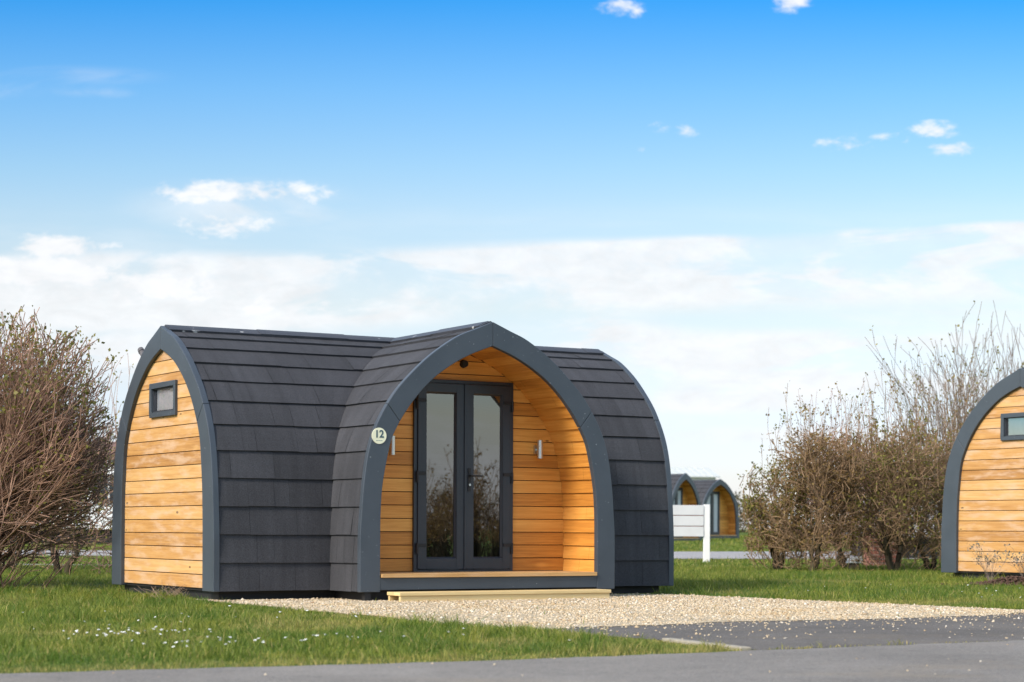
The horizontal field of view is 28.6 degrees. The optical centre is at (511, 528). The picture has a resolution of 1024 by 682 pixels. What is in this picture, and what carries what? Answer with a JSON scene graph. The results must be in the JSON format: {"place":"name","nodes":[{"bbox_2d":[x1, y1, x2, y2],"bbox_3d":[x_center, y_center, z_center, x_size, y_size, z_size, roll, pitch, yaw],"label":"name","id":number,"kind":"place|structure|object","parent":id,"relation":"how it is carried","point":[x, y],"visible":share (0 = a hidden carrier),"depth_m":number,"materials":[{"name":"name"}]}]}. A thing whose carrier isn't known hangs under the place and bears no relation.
{"place":"outdoors","nodes":[
{"label":"outdoors","id":0,"kind":"place"},
{"bbox_2d":[2,550,939,558],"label":"lane","id":1,"kind":"structure","parent":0,"point":[716,555],"depth_m":45.88,"materials":[{"name":"grey asphalt"}]},
{"bbox_2d":[0,529,1023,673],"bbox_3d":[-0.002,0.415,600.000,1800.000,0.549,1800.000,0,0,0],"label":"ground","id":2,"kind":"structure","parent":0,"point":[504,658],"depth_m":13.11,"materials":[{"name":"plant"}]},
{"bbox_2d":[0,428,93,569],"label":"hedge shrub","id":3,"kind":"object","parent":2,"relation":"on","point":[13,559],"visible":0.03,"depth_m":29.34,"materials":[{"name":"brown plant"}]},
{"bbox_2d":[0,305,118,587],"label":"twiggy shrub","id":4,"kind":"object","parent":2,"relation":"on","point":[38,471],"visible":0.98,"depth_m":21.61,"materials":[{"name":"brown plant"}]},
{"bbox_2d":[2,442,116,544],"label":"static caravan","id":5,"kind":"object","parent":2,"relation":"on","point":[109,496],"visible":0.02,"depth_m":59.65,"materials":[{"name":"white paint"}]},
{"bbox_2d":[90,475,113,502],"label":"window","id":6,"kind":"structure","parent":5,"relation":"in","point":[110,495],"depth_m":59.64,"materials":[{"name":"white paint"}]},
{"bbox_2d":[0,343,133,574],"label":"hedge shrub","id":7,"kind":"object","parent":2,"relation":"on","point":[68,565],"visible":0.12,"depth_m":26.79,"materials":[{"name":"brown plant"}]},
{"bbox_2d":[134,584,187,598],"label":"dry stalks","id":8,"kind":"object","parent":2,"relation":"on","point":[177,592],"visible":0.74,"depth_m":19.43,"materials":[{"name":"plant"}]},
{"bbox_2d":[112,321,673,600],"bbox_3d":[-1.071,-0.638,20.995,5.221,2.767,3.527,0,0,-30],"label":"camping pod","id":9,"kind":"object","parent":2,"relation":"on","point":[277,464],"visible":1,"depth_m":19.92,"materials":[{"name":"wood"}]},
{"bbox_2d":[149,380,179,417],"bbox_3d":[-3.447,-1.281,19.983,0.073,0.345,0.730,0,0,-30],"label":"window","id":10,"kind":"structure","parent":9,"relation":"in","point":[163,396],"depth_m":20.00,"materials":[{"name":"metal"}]},
{"bbox_2d":[416,382,466,569],"bbox_3d":[-0.716,-0.515,19.921,0.560,1.847,0.098,0,0,-30],"label":"door","id":11,"kind":"structure","parent":9,"relation":"in","point":[459,391],"depth_m":19.98,"materials":[{"name":"black metal"}]},
{"bbox_2d":[466,384,513,568],"bbox_3d":[-0.233,-0.513,20.183,0.548,1.847,0.134,0,0,-30],"label":"door","id":12,"kind":"structure","parent":9,"relation":"in","point":[506,406],"depth_m":20.26,"materials":[{"name":"black metal"}]},
{"bbox_2d":[196,592,1023,628],"bbox_3d":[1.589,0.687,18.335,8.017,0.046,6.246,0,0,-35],"label":"gravel","id":13,"kind":"structure","parent":2,"relation":"on","point":[747,614],"depth_m":17.05,"materials":[{"name":"beige gravel"}]},
{"bbox_2d":[387,589,610,601],"bbox_3d":[-0.098,0.665,19.323,2.335,0.130,0.269,0,0,-30],"label":"timber step","id":14,"kind":"object","parent":13,"relation":"on","point":[492,594],"visible":0.77,"depth_m":19.16,"materials":[{"name":"beige wood"}]},
{"bbox_2d":[671,473,701,540],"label":"barrel pod","id":15,"kind":"object","parent":2,"relation":"on","point":[684,490],"visible":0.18,"depth_m":75.98,"materials":[{"name":"wood"}]},
{"bbox_2d":[677,488,682,536],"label":"door","id":16,"kind":"structure","parent":15,"relation":"in","point":[680,491],"depth_m":75.91,"materials":[{"name":"grey glass"}]},
{"bbox_2d":[673,505,709,561],"bbox_3d":[3.134,0.147,38.947,1.400,1.220,0.107,0,0,-4],"label":"sign board","id":17,"kind":"object","parent":2,"relation":"on","point":[691,520],"visible":0.41,"depth_m":38.92,"materials":[{"name":"white paint"}]},
{"bbox_2d":[670,467,719,479],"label":"static caravan","id":18,"kind":"object","parent":2,"relation":"on","point":[695,473],"visible":0.04,"depth_m":100.00,"materials":[{"name":"white paint"}]},
{"bbox_2d":[662,638,750,650],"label":"kerb","id":19,"kind":"structure","parent":2,"relation":"on","point":[743,648],"depth_m":11.86,"materials":[{"name":"concrete"}]},
{"bbox_2d":[693,479,738,538],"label":"barrel pod","id":20,"kind":"object","parent":2,"relation":"on","point":[718,497],"visible":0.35,"depth_m":83.52,"materials":[{"name":"wood"}]},
{"bbox_2d":[706,492,712,534],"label":"door","id":21,"kind":"structure","parent":20,"relation":"in","point":[709,502],"depth_m":83.11,"materials":[{"name":"glass"}]},
{"bbox_2d":[712,492,719,534],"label":"door","id":22,"kind":"structure","parent":20,"relation":"in","point":[716,495],"depth_m":83.41,"materials":[{"name":"grey glass"}]},
{"bbox_2d":[734,491,781,532],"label":"distant hedge","id":23,"kind":"object","parent":2,"relation":"on","point":[740,512],"visible":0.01,"depth_m":119.95,"materials":[{"name":"grey plant"}]},
{"bbox_2d":[737,402,826,570],"bbox_3d":[4.236,-0.636,31.590,1.426,2.731,1.542,0,0,0],"label":"hedge shrub","id":24,"kind":"object","parent":2,"relation":"on","point":[749,509],"visible":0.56,"depth_m":31.35,"materials":[{"name":"brown plant"}]},
{"bbox_2d":[779,475,833,534],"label":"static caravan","id":25,"kind":"object","parent":2,"relation":"on","point":[797,496],"depth_m":91.01,"materials":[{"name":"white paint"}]},
{"bbox_2d":[752,384,873,570],"bbox_3d":[4.623,-0.753,30.832,1.845,2.974,1.838,0,0,0],"label":"hedge shrub","id":26,"kind":"object","parent":2,"relation":"on","point":[827,479],"visible":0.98,"depth_m":30.70,"materials":[{"name":"brown plant"}]},
{"bbox_2d":[778,377,907,567],"bbox_3d":[5.518,-0.935,33.442,2.272,3.343,2.346,0,0,-26],"label":"hedge shrub","id":27,"kind":"object","parent":2,"relation":"on","point":[838,556],"visible":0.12,"depth_m":33.41,"materials":[{"name":"brown plant"}]},
{"bbox_2d":[846,556,862,570],"bbox_3d":[5.342,0.574,31.398,0.217,0.283,0.174,0,0,-12],"label":"pitch marker","id":28,"kind":"object","parent":2,"relation":"on","point":[852,563],"visible":0.66,"depth_m":31.34,"materials":[{"name":"white paint"}]},
{"bbox_2d":[806,396,923,564],"bbox_3d":[6.483,-0.885,36.520,2.520,3.245,2.249,0,0,-26],"label":"hedge shrub","id":29,"kind":"object","parent":2,"relation":"on","point":[865,480],"visible":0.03,"depth_m":36.59,"materials":[{"name":"brown plant"}]},
{"bbox_2d":[864,529,900,565],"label":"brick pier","id":30,"kind":"structure","parent":2,"relation":"on","point":[876,554],"depth_m":35.79,"materials":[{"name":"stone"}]},
{"bbox_2d":[824,372,954,570],"bbox_3d":[5.875,-0.836,31.163,2.240,3.145,2.252,0,0,0],"label":"hedge shrub","id":31,"kind":"object","parent":2,"relation":"on","point":[885,470],"visible":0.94,"depth_m":30.96,"materials":[{"name":"brown plant"}]},
{"bbox_2d":[845,458,947,557],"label":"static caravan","id":32,"kind":"object","parent":2,"relation":"on","point":[911,556],"depth_m":43.53,"materials":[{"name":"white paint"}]},
{"bbox_2d":[866,358,992,569],"bbox_3d":[6.703,-1.001,32.252,2.123,3.472,2.280,0,0,0],"label":"hedge shrub","id":33,"kind":"object","parent":2,"relation":"on","point":[939,504],"visible":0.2,"depth_m":32.13,"materials":[{"name":"brown plant"}]},
{"bbox_2d":[866,300,1023,515],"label":"bare tree","id":34,"kind":"object","parent":2,"relation":"on","point":[961,398],"visible":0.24,"depth_m":37.87,"materials":[{"name":"brown plant"}]},
{"bbox_2d":[931,300,1023,438],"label":"bare tree","id":35,"kind":"object","parent":2,"relation":"on","point":[1007,367],"visible":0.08,"depth_m":39.10,"materials":[{"name":"brown plant"}]},
{"bbox_2d":[940,576,1023,585],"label":"soil heap","id":36,"kind":"object","parent":2,"relation":"on","point":[1008,580],"visible":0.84,"depth_m":23.90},
{"bbox_2d":[941,367,1023,579],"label":"camping pod","id":37,"kind":"object","parent":2,"relation":"on","point":[983,497],"visible":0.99,"depth_m":25.85,"materials":[{"name":"wood"}]},
{"bbox_2d":[1000,412,1023,440],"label":"window","id":38,"kind":"structure","parent":37,"relation":"in","point":[1012,424],"depth_m":25.51,"materials":[{"name":"metal"}]},
{"bbox_2d":[967,541,1011,580],"bbox_3d":[5.816,0.410,24.686,0.514,0.530,0.593,0,0,0],"label":"young plant","id":39,"kind":"object","parent":2,"relation":"on","point":[987,561],"visible":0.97,"depth_m":24.60,"materials":[{"name":"brown plant"}]},
{"bbox_2d":[997,544,1023,575],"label":"young plant","id":40,"kind":"object","parent":2,"relation":"on","point":[1018,563],"visible":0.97,"depth_m":24.38,"materials":[{"name":"brown plant"}]},
{"bbox_2d":[0,640,1023,681],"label":"road","id":41,"kind":"structure","parent":0,"point":[1002,661],"depth_m":9.76,"materials":[{"name":"grey asphalt"}]},
{"bbox_2d":[0,0,1023,528],"label":"sky","id":42,"kind":"structure","parent":0,"point":[722,201],"materials":[{"name":"blue"}]},
{"bbox_2d":[563,613,1023,649],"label":"driveway","id":43,"kind":"structure","parent":0,"point":[841,634],"depth_m":13.47,"materials":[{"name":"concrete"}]},
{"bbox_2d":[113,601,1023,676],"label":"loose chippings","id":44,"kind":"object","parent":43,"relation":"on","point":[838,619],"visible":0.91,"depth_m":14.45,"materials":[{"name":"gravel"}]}
]}

